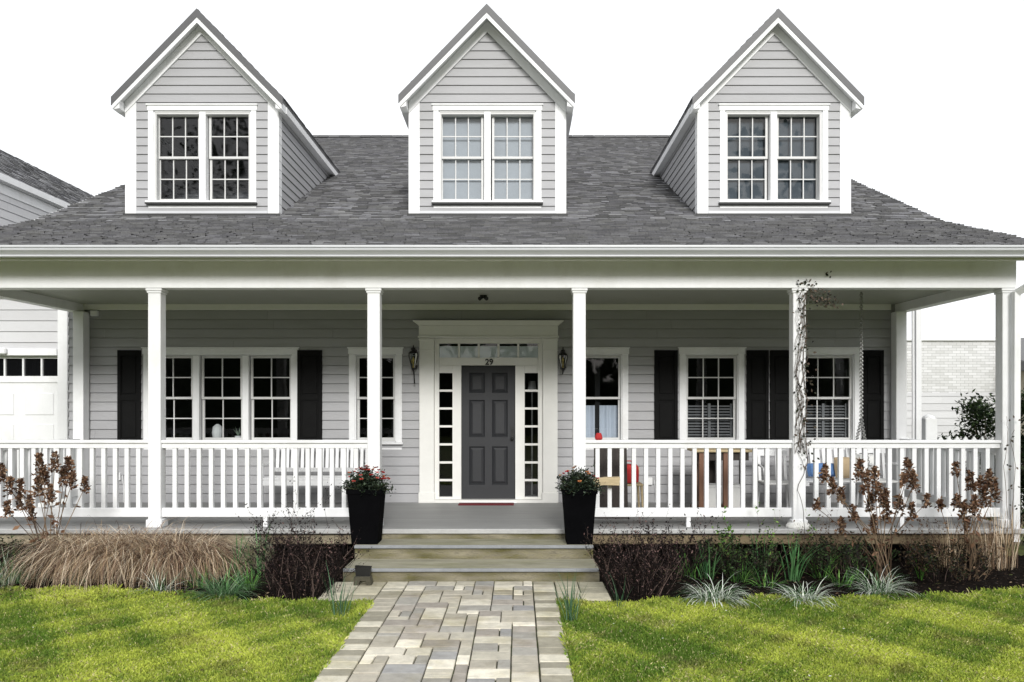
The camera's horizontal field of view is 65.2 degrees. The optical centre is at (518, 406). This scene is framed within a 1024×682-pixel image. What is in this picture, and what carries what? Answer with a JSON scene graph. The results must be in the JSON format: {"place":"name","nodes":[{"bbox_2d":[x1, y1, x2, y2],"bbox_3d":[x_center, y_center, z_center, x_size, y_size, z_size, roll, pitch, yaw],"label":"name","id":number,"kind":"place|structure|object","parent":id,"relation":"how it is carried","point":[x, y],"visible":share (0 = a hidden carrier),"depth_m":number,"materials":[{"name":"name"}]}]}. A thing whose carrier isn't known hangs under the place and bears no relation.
{"place":"outdoors","nodes":[
{"label":"outdoors","id":0,"kind":"place"},
{"bbox_2d":[0,149,91,506],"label":"neighbour house","id":1,"kind":"structure","parent":0,"point":[34,374],"depth_m":14.05,"materials":[{"name":"paint"}]},
{"bbox_2d":[0,356,57,506],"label":"garage door","id":2,"kind":"structure","parent":1,"relation":"in","point":[28,384],"depth_m":14.06,"materials":[{"name":"white paint"}]},
{"bbox_2d":[314,581,610,681],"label":"paving","id":3,"kind":"structure","parent":0,"point":[398,664],"depth_m":6.72,"materials":[{"name":"grey stone"}]},
{"bbox_2d":[353,565,372,584],"bbox_3d":[-1.665,1.808,8.580,0.190,0.196,0.120,0,0,0],"label":"boot scraper","id":4,"kind":"object","parent":3,"relation":"on","point":[363,572],"visible":1,"depth_m":8.57,"materials":[{"name":"black metal"}]},
{"bbox_2d":[0,0,1023,337],"label":"sky","id":5,"kind":"structure","parent":0,"point":[938,131],"materials":[{"name":"white"}]},
{"bbox_2d":[107,500,1023,681],"bbox_3d":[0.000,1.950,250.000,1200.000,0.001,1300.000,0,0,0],"label":"ground","id":6,"kind":"structure","parent":0,"point":[1020,551],"depth_m":10.90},
{"bbox_2d":[0,554,354,601],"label":"garden bed","id":7,"kind":"object","parent":6,"relation":"on","point":[263,586],"visible":0.2,"depth_m":8.69,"materials":[{"name":"brown soil"}]},
{"bbox_2d":[0,533,47,578],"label":"undergrowth","id":8,"kind":"object","parent":7,"relation":"on","point":[14,551],"visible":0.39,"depth_m":9.01,"materials":[{"name":"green plant"}]},
{"bbox_2d":[0,535,57,586],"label":"grass tuft","id":9,"kind":"object","parent":7,"relation":"on","point":[8,579],"visible":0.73,"depth_m":8.69,"materials":[{"name":"green plant"}]},
{"bbox_2d":[0,451,91,580],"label":"hydrangea","id":10,"kind":"object","parent":7,"relation":"on","point":[40,481],"visible":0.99,"depth_m":8.94,"materials":[{"name":"brown plant"}]},
{"bbox_2d":[0,517,153,589],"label":"ornamental grass","id":11,"kind":"object","parent":7,"relation":"on","point":[51,560],"depth_m":8.73,"materials":[{"name":"brown plant"}]},
{"bbox_2d":[58,551,114,585],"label":"grass tuft","id":12,"kind":"object","parent":7,"relation":"on","point":[78,577],"visible":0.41,"depth_m":8.76,"materials":[{"name":"green plant"}]},
{"bbox_2d":[5,519,191,591],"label":"ornamental grass","id":13,"kind":"object","parent":7,"relation":"on","point":[89,563],"depth_m":8.68,"materials":[{"name":"beige plant"}]},
{"bbox_2d":[27,517,219,591],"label":"ornamental grass","id":14,"kind":"object","parent":7,"relation":"on","point":[118,554],"depth_m":8.69,"materials":[{"name":"beige plant"}]},
{"bbox_2d":[67,520,249,592],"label":"ornamental grass","id":15,"kind":"object","parent":7,"relation":"on","point":[173,559],"depth_m":8.73,"materials":[{"name":"beige plant"}]},
{"bbox_2d":[135,565,188,594],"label":"grass tuft","id":16,"kind":"object","parent":7,"relation":"on","point":[156,581],"visible":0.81,"depth_m":8.33,"materials":[{"name":"green plant"}]},
{"bbox_2d":[168,564,219,587],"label":"green clump","id":17,"kind":"object","parent":7,"relation":"on","point":[197,579],"visible":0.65,"depth_m":8.50,"materials":[{"name":"green plant"}]},
{"bbox_2d":[122,524,281,592],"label":"ornamental grass","id":18,"kind":"object","parent":7,"relation":"on","point":[217,566],"depth_m":8.82,"materials":[{"name":"brown plant"}]},
{"bbox_2d":[174,562,264,601],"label":"grass tuft","id":19,"kind":"object","parent":7,"relation":"on","point":[224,590],"visible":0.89,"depth_m":8.13,"materials":[{"name":"green plant"}]},
{"bbox_2d":[218,534,253,578],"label":"bulb shoots","id":20,"kind":"object","parent":7,"relation":"on","point":[238,562],"visible":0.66,"depth_m":8.90,"materials":[{"name":"green plant"}]},
{"bbox_2d":[222,561,268,590],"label":"green clump","id":21,"kind":"object","parent":7,"relation":"on","point":[251,583],"visible":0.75,"depth_m":8.43,"materials":[{"name":"green plant"}]},
{"bbox_2d":[229,536,274,568],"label":"shrub","id":22,"kind":"object","parent":7,"relation":"on","point":[248,546],"visible":0.23,"depth_m":9.50,"materials":[{"name":"plant"}]},
{"bbox_2d":[235,526,270,577],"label":"bulb shoots","id":23,"kind":"object","parent":7,"relation":"on","point":[260,567],"visible":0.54,"depth_m":9.01,"materials":[{"name":"green plant"}]},
{"bbox_2d":[238,476,335,573],"bbox_3d":[-2.743,1.370,9.214,1.202,1.144,0.774,0,0,0],"label":"shrub","id":24,"kind":"object","parent":7,"relation":"on","point":[281,534],"visible":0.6,"depth_m":9.17,"materials":[{"name":"brown plant"}]},
{"bbox_2d":[226,504,371,600],"bbox_3d":[-2.193,1.494,8.169,1.331,0.895,1.015,0,0,0],"label":"shrub","id":25,"kind":"object","parent":7,"relation":"on","point":[302,566],"visible":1,"depth_m":8.07,"materials":[{"name":"brown plant"}]},
{"bbox_2d":[0,565,1023,681],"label":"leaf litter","id":26,"kind":"object","parent":7,"relation":"on","point":[600,570],"visible":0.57,"depth_m":8.48,"materials":[{"name":"brown plant"}]},
{"bbox_2d":[321,563,356,615],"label":"bulb shoots","id":27,"kind":"object","parent":6,"relation":"on","point":[339,610],"visible":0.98,"depth_m":7.36,"materials":[{"name":"green plant"}]},
{"bbox_2d":[318,582,612,601],"bbox_3d":[-0.545,1.924,8.310,2.950,0.001,0.860,0,0,0],"label":"path landing","id":28,"kind":"object","parent":6,"relation":"on","point":[492,593],"visible":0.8,"depth_m":8.27,"materials":[{"name":"grey stone"}]},
{"bbox_2d":[0,4,1023,581],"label":"house","id":29,"kind":"structure","parent":6,"relation":"on","point":[252,260],"depth_m":12.22,"materials":[{"name":"grey paint"}]},
{"bbox_2d":[145,103,257,207],"bbox_3d":[-4.839,-3.815,12.279,1.702,1.611,0.230,0,0,0],"label":"window","id":30,"kind":"structure","parent":29,"relation":"in","point":[204,112],"depth_m":12.24,"materials":[{"name":"white paint"}]},
{"bbox_2d":[212,424,222,436],"bbox_3d":[-4.758,0.409,12.640,0.170,0.259,0.166,0,0,0],"label":"vase","id":31,"kind":"object","parent":29,"relation":"on","point":[217,430],"visible":0.77,"depth_m":12.58,"materials":[{"name":"white ceramic"}]},
{"bbox_2d":[141,347,299,449],"bbox_3d":[-4.629,-0.117,12.468,2.446,1.604,0.223,0,0,0],"label":"window","id":32,"kind":"structure","parent":29,"relation":"in","point":[197,355],"depth_m":12.43,"materials":[{"name":"white paint"}]},
{"bbox_2d":[262,448,366,506],"bbox_3d":[-2.918,1.010,11.781,1.644,0.960,0.622,0,0,0],"label":"garden bench","id":33,"kind":"object","parent":29,"relation":"on","point":[314,479],"visible":0.23,"depth_m":12.01,"materials":[{"name":"white paint"}]},
{"bbox_2d":[346,487,386,543],"bbox_3d":[-1.797,1.288,9.470,0.408,0.640,0.408,0,0,0],"label":"planter","id":34,"kind":"object","parent":29,"relation":"on","point":[366,512],"visible":0.78,"depth_m":9.30,"materials":[{"name":"black plastic"}]},
{"bbox_2d":[337,463,396,495],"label":"flowering plant","id":35,"kind":"object","parent":34,"relation":"in","point":[365,480],"visible":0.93,"depth_m":9.38,"materials":[{"name":"green plant"}]},
{"bbox_2d":[347,347,403,449],"bbox_3d":[-2.224,-0.117,12.468,0.870,1.604,0.223,0,0,0],"label":"window","id":36,"kind":"structure","parent":29,"relation":"in","point":[355,353],"depth_m":12.41,"materials":[{"name":"white paint"}]},
{"bbox_2d":[408,345,417,382],"bbox_3d":[-1.617,-0.646,12.322,0.152,0.590,0.228,0,0,0],"label":"wall lantern","id":37,"kind":"object","parent":29,"relation":"attached to","point":[413,361],"depth_m":12.27,"materials":[{"name":"black metal"}]},
{"bbox_2d":[478,295,487,300],"bbox_3d":[-0.503,-1.540,11.384,0.152,0.082,0.139,0,0,0],"label":"ceiling spotlight","id":38,"kind":"object","parent":29,"relation":"attached to","point":[481,297],"visible":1,"depth_m":11.34,"materials":[{"name":"black metal"}]},
{"bbox_2d":[458,503,513,504],"bbox_3d":[-0.492,1.483,12.145,0.840,0.012,0.250,0,0,0],"label":"doormat","id":39,"kind":"object","parent":29,"relation":"on","point":[486,504],"visible":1,"depth_m":12.04,"materials":[{"name":"red fabric"}]},
{"bbox_2d":[431,103,542,207],"bbox_3d":[-0.478,-3.815,12.296,1.702,1.611,0.264,0,0,0],"label":"window","id":40,"kind":"structure","parent":29,"relation":"in","point":[461,131],"depth_m":12.37,"materials":[{"name":"white paint"}]},
{"bbox_2d":[462,366,514,498],"bbox_3d":[-0.472,0.415,12.459,0.833,2.099,0.113,0,0,0],"label":"front door","id":41,"kind":"structure","parent":29,"relation":"in","point":[488,392],"depth_m":12.47,"materials":[{"name":"grey paint"}]},
{"bbox_2d":[526,381,537,495],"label":"window","id":42,"kind":"structure","parent":29,"relation":"in","point":[531,385],"depth_m":13.03,"materials":[{"name":"glass"}]},
{"bbox_2d":[558,348,567,373],"bbox_3d":[0.681,-0.701,12.322,0.152,0.420,0.228,0,0,0],"label":"wall lantern","id":43,"kind":"object","parent":29,"relation":"attached to","point":[562,357],"depth_m":12.27,"materials":[{"name":"black metal"}]},
{"bbox_2d":[561,488,597,543],"bbox_3d":[0.711,1.288,9.470,0.408,0.640,0.408,0,0,0],"label":"planter","id":44,"kind":"object","parent":29,"relation":"on","point":[579,512],"visible":0.78,"depth_m":9.30,"materials":[{"name":"black plastic"}]},
{"bbox_2d":[555,465,605,496],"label":"flowering plant","id":45,"kind":"object","parent":44,"relation":"in","point":[578,480],"visible":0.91,"depth_m":9.38,"materials":[{"name":"green plant"}]},
{"bbox_2d":[594,477,619,485],"bbox_3d":[1.070,0.926,9.795,0.330,0.121,0.130,0,0,0],"label":"plank","id":46,"kind":"object","parent":29,"relation":"on","point":[609,480],"visible":0.65,"depth_m":9.73,"materials":[{"name":"beige wood"}]},
{"bbox_2d":[586,347,629,449],"bbox_3d":[1.291,-0.117,12.492,0.870,1.604,0.271,0,0,0],"label":"window","id":47,"kind":"structure","parent":29,"relation":"in","point":[613,419],"depth_m":12.49,"materials":[{"name":"white paint"}]},
{"bbox_2d":[627,482,642,506],"bbox_3d":[1.554,1.186,11.431,0.410,0.611,0.473,0,0,0],"label":"chair","id":48,"kind":"object","parent":29,"relation":"on","point":[638,484],"visible":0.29,"depth_m":11.22,"materials":[{"name":"brown wood"}]},
{"bbox_2d":[627,460,638,483],"bbox_3d":[1.554,0.926,11.360,0.310,0.327,0.310,0,0,0],"label":"cushion","id":49,"kind":"object","parent":48,"relation":"on","point":[629,473],"visible":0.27,"depth_m":11.23,"materials":[{"name":"red fabric"}]},
{"bbox_2d":[678,347,746,449],"bbox_3d":[3.001,-0.117,12.498,1.057,1.604,0.283,0,0,0],"label":"window","id":50,"kind":"structure","parent":29,"relation":"in","point":[685,353],"depth_m":12.49,"materials":[{"name":"white paint"}]},
{"bbox_2d":[709,483,715,506],"bbox_3d":[2.711,1.260,11.300,0.226,0.319,0.316,0,0,0],"label":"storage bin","id":51,"kind":"object","parent":29,"relation":"on","point":[712,494],"visible":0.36,"depth_m":11.15,"materials":[{"name":"white plastic"}]},
{"bbox_2d":[687,448,751,506],"bbox_3d":[2.854,1.046,11.350,0.816,0.887,0.560,0,0,0],"label":"potting table","id":52,"kind":"object","parent":29,"relation":"on","point":[712,470],"visible":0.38,"depth_m":11.12,"materials":[{"name":"brown wood"}]},
{"bbox_2d":[722,483,739,506],"bbox_3d":[3.026,1.260,11.300,0.216,0.319,0.316,0,0,0],"label":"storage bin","id":53,"kind":"object","parent":29,"relation":"on","point":[736,494],"visible":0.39,"depth_m":11.15,"materials":[{"name":"white plastic"}]},
{"bbox_2d":[757,449,788,506],"bbox_3d":[3.751,1.066,11.632,0.555,0.851,0.533,0,0,0],"label":"armchair","id":54,"kind":"object","parent":29,"relation":"on","point":[772,452],"visible":0.45,"depth_m":11.82,"materials":[{"name":"white wood"}]},
{"bbox_2d":[718,103,830,207],"bbox_3d":[3.904,-3.815,12.296,1.702,1.611,0.264,0,0,0],"label":"window","id":55,"kind":"structure","parent":29,"relation":"in","point":[795,149],"depth_m":12.36,"materials":[{"name":"white paint"}]},
{"bbox_2d":[792,271,843,572],"bbox_3d":[3.507,0.087,9.644,0.885,3.688,0.414,0,0,-42],"label":"climbing vine","id":56,"kind":"object","parent":29,"relation":"attached to","point":[805,365],"visible":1,"depth_m":9.79,"materials":[{"name":"brown plant"}]},
{"bbox_2d":[787,292,873,485],"bbox_3d":[4.317,-0.258,11.168,0.974,2.676,0.695,0,0,0],"label":"porch swing","id":57,"kind":"object","parent":29,"relation":"hanging from","point":[847,451],"visible":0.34,"depth_m":11.10,"materials":[{"name":"white paint"}]},
{"bbox_2d":[807,463,834,476],"bbox_3d":[4.247,0.890,11.200,0.420,0.188,0.146,0,0,0],"label":"cushion","id":58,"kind":"object","parent":57,"relation":"on","point":[810,469],"visible":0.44,"depth_m":11.16,"materials":[{"name":"blue fabric"}]},
{"bbox_2d":[834,457,849,477],"bbox_3d":[4.517,0.850,11.120,0.260,0.290,0.137,0,0,0],"label":"cushion","id":59,"kind":"object","parent":57,"relation":"on","point":[846,467],"visible":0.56,"depth_m":11.08,"materials":[{"name":"beige fabric"}]},
{"bbox_2d":[855,454,873,477],"bbox_3d":[4.831,0.830,11.130,0.320,0.333,0.152,0,0,0],"label":"cushion","id":60,"kind":"object","parent":57,"relation":"on","point":[871,458],"visible":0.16,"depth_m":11.11,"materials":[{"name":"white fabric"}]},
{"bbox_2d":[806,347,862,449],"bbox_3d":[4.795,-0.117,12.498,1.078,1.604,0.283,0,0,0],"label":"window","id":61,"kind":"structure","parent":29,"relation":"in","point":[851,409],"depth_m":12.49,"materials":[{"name":"white paint"}]},
{"bbox_2d":[856,448,897,504],"bbox_3d":[5.346,1.056,11.931,0.555,0.871,0.533,0,0,0],"label":"armchair","id":62,"kind":"object","parent":29,"relation":"on","point":[882,452],"visible":0.21,"depth_m":12.11,"materials":[{"name":"white wood"}]},
{"bbox_2d":[0,584,1023,681],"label":"lawn grass","id":63,"kind":"structure","parent":6,"relation":"on","point":[93,644],"depth_m":6.59,"materials":[{"name":"green plant"}]},
{"bbox_2d":[550,570,588,620],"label":"bulb shoots","id":64,"kind":"object","parent":6,"relation":"on","point":[567,606],"visible":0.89,"depth_m":7.14,"materials":[{"name":"green plant"}]},
{"bbox_2d":[606,575,630,606],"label":"bulb shoots","id":65,"kind":"object","parent":6,"relation":"on","point":[616,598],"visible":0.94,"depth_m":7.57,"materials":[{"name":"green plant"}]},
{"bbox_2d":[593,553,1023,603],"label":"garden bed","id":66,"kind":"object","parent":6,"relation":"on","point":[960,587],"visible":0.32,"depth_m":8.83,"materials":[{"name":"brown soil"}]},
{"bbox_2d":[581,510,692,598],"bbox_3d":[1.221,1.505,8.152,1.034,0.874,1.071,0,0,-22],"label":"shrub","id":67,"kind":"object","parent":66,"relation":"on","point":[618,568],"visible":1,"depth_m":8.16,"materials":[{"name":"brown plant"}]},
{"bbox_2d":[621,504,716,580],"bbox_3d":[1.630,1.502,8.920,1.227,0.880,0.692,0,0,24],"label":"shrub","id":68,"kind":"object","parent":66,"relation":"on","point":[687,551],"visible":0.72,"depth_m":8.90,"materials":[{"name":"brown plant"}]},
{"bbox_2d":[671,544,717,579],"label":"green clump","id":69,"kind":"object","parent":66,"relation":"on","point":[686,574],"visible":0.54,"depth_m":8.98,"materials":[{"name":"green plant"}]},
{"bbox_2d":[688,536,728,579],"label":"bulb shoots","id":70,"kind":"object","parent":66,"relation":"on","point":[706,568],"visible":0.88,"depth_m":8.94,"materials":[{"name":"green plant"}]},
{"bbox_2d":[667,569,759,608],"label":"grass tuft","id":71,"kind":"object","parent":66,"relation":"on","point":[712,597],"visible":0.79,"depth_m":7.87,"materials":[{"name":"green plant"}]},
{"bbox_2d":[712,506,749,575],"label":"leafy shrub","id":72,"kind":"object","parent":66,"relation":"on","point":[729,527],"visible":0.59,"depth_m":9.24,"materials":[{"name":"green plant"}]},
{"bbox_2d":[689,522,799,582],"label":"undergrowth","id":73,"kind":"object","parent":66,"relation":"on","point":[765,564],"visible":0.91,"depth_m":8.93,"materials":[{"name":"green plant"}]},
{"bbox_2d":[720,557,771,585],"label":"green clump","id":74,"kind":"object","parent":66,"relation":"on","point":[745,576],"visible":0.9,"depth_m":8.77,"materials":[{"name":"green plant"}]},
{"bbox_2d":[742,529,781,574],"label":"bulb shoots","id":75,"kind":"object","parent":66,"relation":"on","point":[757,555],"visible":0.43,"depth_m":9.16,"materials":[{"name":"green plant"}]},
{"bbox_2d":[743,567,791,588],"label":"green clump","id":76,"kind":"object","parent":66,"relation":"on","point":[764,582],"visible":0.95,"depth_m":8.51,"materials":[{"name":"green plant"}]},
{"bbox_2d":[755,502,818,572],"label":"leafy shrub","id":77,"kind":"object","parent":66,"relation":"on","point":[793,537],"visible":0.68,"depth_m":9.28,"materials":[{"name":"green plant"}]},
{"bbox_2d":[778,533,823,581],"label":"bulb shoots","id":78,"kind":"object","parent":66,"relation":"on","point":[792,570],"visible":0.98,"depth_m":8.85,"materials":[{"name":"green plant"}]},
{"bbox_2d":[761,576,847,608],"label":"grass tuft","id":79,"kind":"object","parent":66,"relation":"on","point":[802,595],"visible":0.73,"depth_m":7.89,"materials":[{"name":"green plant"}]},
{"bbox_2d":[787,544,846,577],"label":"green clump","id":80,"kind":"object","parent":66,"relation":"on","point":[813,575],"visible":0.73,"depth_m":8.99,"materials":[{"name":"green plant"}]},
{"bbox_2d":[784,506,879,573],"bbox_3d":[3.593,1.545,9.438,1.022,0.796,0.867,0,0,-21],"label":"bare shrub","id":81,"kind":"object","parent":66,"relation":"on","point":[837,545],"visible":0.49,"depth_m":9.40,"materials":[{"name":"brown plant"}]},
{"bbox_2d":[822,569,864,586],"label":"green clump","id":82,"kind":"object","parent":66,"relation":"on","point":[842,581],"visible":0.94,"depth_m":8.61,"materials":[{"name":"green plant"}]},
{"bbox_2d":[796,522,903,581],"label":"undergrowth","id":83,"kind":"object","parent":66,"relation":"on","point":[825,552],"visible":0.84,"depth_m":8.91,"materials":[{"name":"green plant"}]},
{"bbox_2d":[839,555,875,580],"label":"green clump","id":84,"kind":"object","parent":66,"relation":"on","point":[868,569],"visible":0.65,"depth_m":8.91,"materials":[{"name":"green plant"}]},
{"bbox_2d":[812,456,931,583],"bbox_3d":[3.874,1.245,8.805,1.368,1.397,0.496,0,0,0],"label":"hydrangea","id":85,"kind":"object","parent":66,"relation":"on","point":[879,491],"visible":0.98,"depth_m":8.74,"materials":[{"name":"brown plant"}]},
{"bbox_2d":[838,567,918,599],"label":"grass tuft","id":86,"kind":"object","parent":66,"relation":"on","point":[879,589],"visible":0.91,"depth_m":8.21,"materials":[{"name":"green plant"}]},
{"bbox_2d":[912,549,940,579],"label":"bulb shoots","id":87,"kind":"object","parent":66,"relation":"on","point":[920,569],"visible":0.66,"depth_m":8.90,"materials":[{"name":"green plant"}]},
{"bbox_2d":[895,508,971,569],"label":"bare shrub","id":88,"kind":"object","parent":66,"relation":"on","point":[912,539],"visible":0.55,"depth_m":9.46,"materials":[{"name":"brown plant"}]},
{"bbox_2d":[895,536,992,585],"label":"undergrowth","id":89,"kind":"object","parent":66,"relation":"on","point":[927,557],"visible":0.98,"depth_m":8.83,"materials":[{"name":"green plant"}]},
{"bbox_2d":[926,518,971,567],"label":"dry stalks","id":90,"kind":"object","parent":66,"relation":"on","point":[944,561],"visible":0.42,"depth_m":9.55,"materials":[{"name":"brown plant"}]},
{"bbox_2d":[934,461,1000,579],"bbox_3d":[5.011,1.279,8.912,0.692,1.326,0.551,0,0,0],"label":"hydrangea","id":91,"kind":"object","parent":66,"relation":"on","point":[985,484],"visible":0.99,"depth_m":8.89,"materials":[{"name":"brown plant"}]},
{"bbox_2d":[931,518,1005,580],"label":"bare shrub","id":92,"kind":"object","parent":66,"relation":"on","point":[990,549],"visible":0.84,"depth_m":8.84,"materials":[{"name":"brown plant"}]},
{"bbox_2d":[970,502,1023,570],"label":"dry stalks","id":93,"kind":"object","parent":66,"relation":"on","point":[1004,564],"visible":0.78,"depth_m":9.52,"materials":[{"name":"brown plant"}]},
{"bbox_2d":[1003,415,1020,564],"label":"climbing vine","id":94,"kind":"object","parent":66,"relation":"on","point":[1011,440],"visible":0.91,"depth_m":9.68,"materials":[{"name":"brown plant"}]},
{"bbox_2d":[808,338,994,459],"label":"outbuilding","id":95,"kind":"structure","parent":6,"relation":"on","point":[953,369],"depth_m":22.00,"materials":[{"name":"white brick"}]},
{"bbox_2d":[937,433,980,506],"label":"evergreen bush","id":96,"kind":"object","parent":6,"relation":"on","point":[943,437],"depth_m":13.72,"materials":[{"name":"green plant"}]},
{"bbox_2d":[907,414,1023,511],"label":"picket fence","id":97,"kind":"object","parent":6,"relation":"on","point":[929,427],"visible":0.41,"depth_m":13.41,"materials":[{"name":"white paint"}]},
{"bbox_2d":[946,388,1023,519],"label":"evergreen bush","id":98,"kind":"object","parent":6,"relation":"on","point":[975,409],"visible":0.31,"depth_m":13.55,"materials":[{"name":"green plant"}]},
{"bbox_2d":[981,388,1023,542],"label":"evergreen bush","id":99,"kind":"object","parent":6,"relation":"on","point":[1021,460],"visible":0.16,"depth_m":11.01,"materials":[{"name":"green plant"}]},
{"bbox_2d":[595,433,602,439],"bbox_3d":[0.992,0.372,9.900,0.097,0.085,0.098,0,0,0],"label":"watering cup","id":100,"kind":"object","parent":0,"point":[598,436],"visible":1,"depth_m":9.87,"materials":[{"name":"red plastic"}]},
{"bbox_2d":[594,448,627,517],"bbox_3d":[1.235,1.004,10.860,0.437,0.969,0.480,0,0,0],"label":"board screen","id":101,"kind":"object","parent":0,"point":[615,473],"visible":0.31,"depth_m":10.71,"materials":[{"name":"brown wood"}]},
{"bbox_2d":[1020,338,1023,435],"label":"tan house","id":102,"kind":"structure","parent":0,"point":[1022,367],"depth_m":21.59,"materials":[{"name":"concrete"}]}
]}

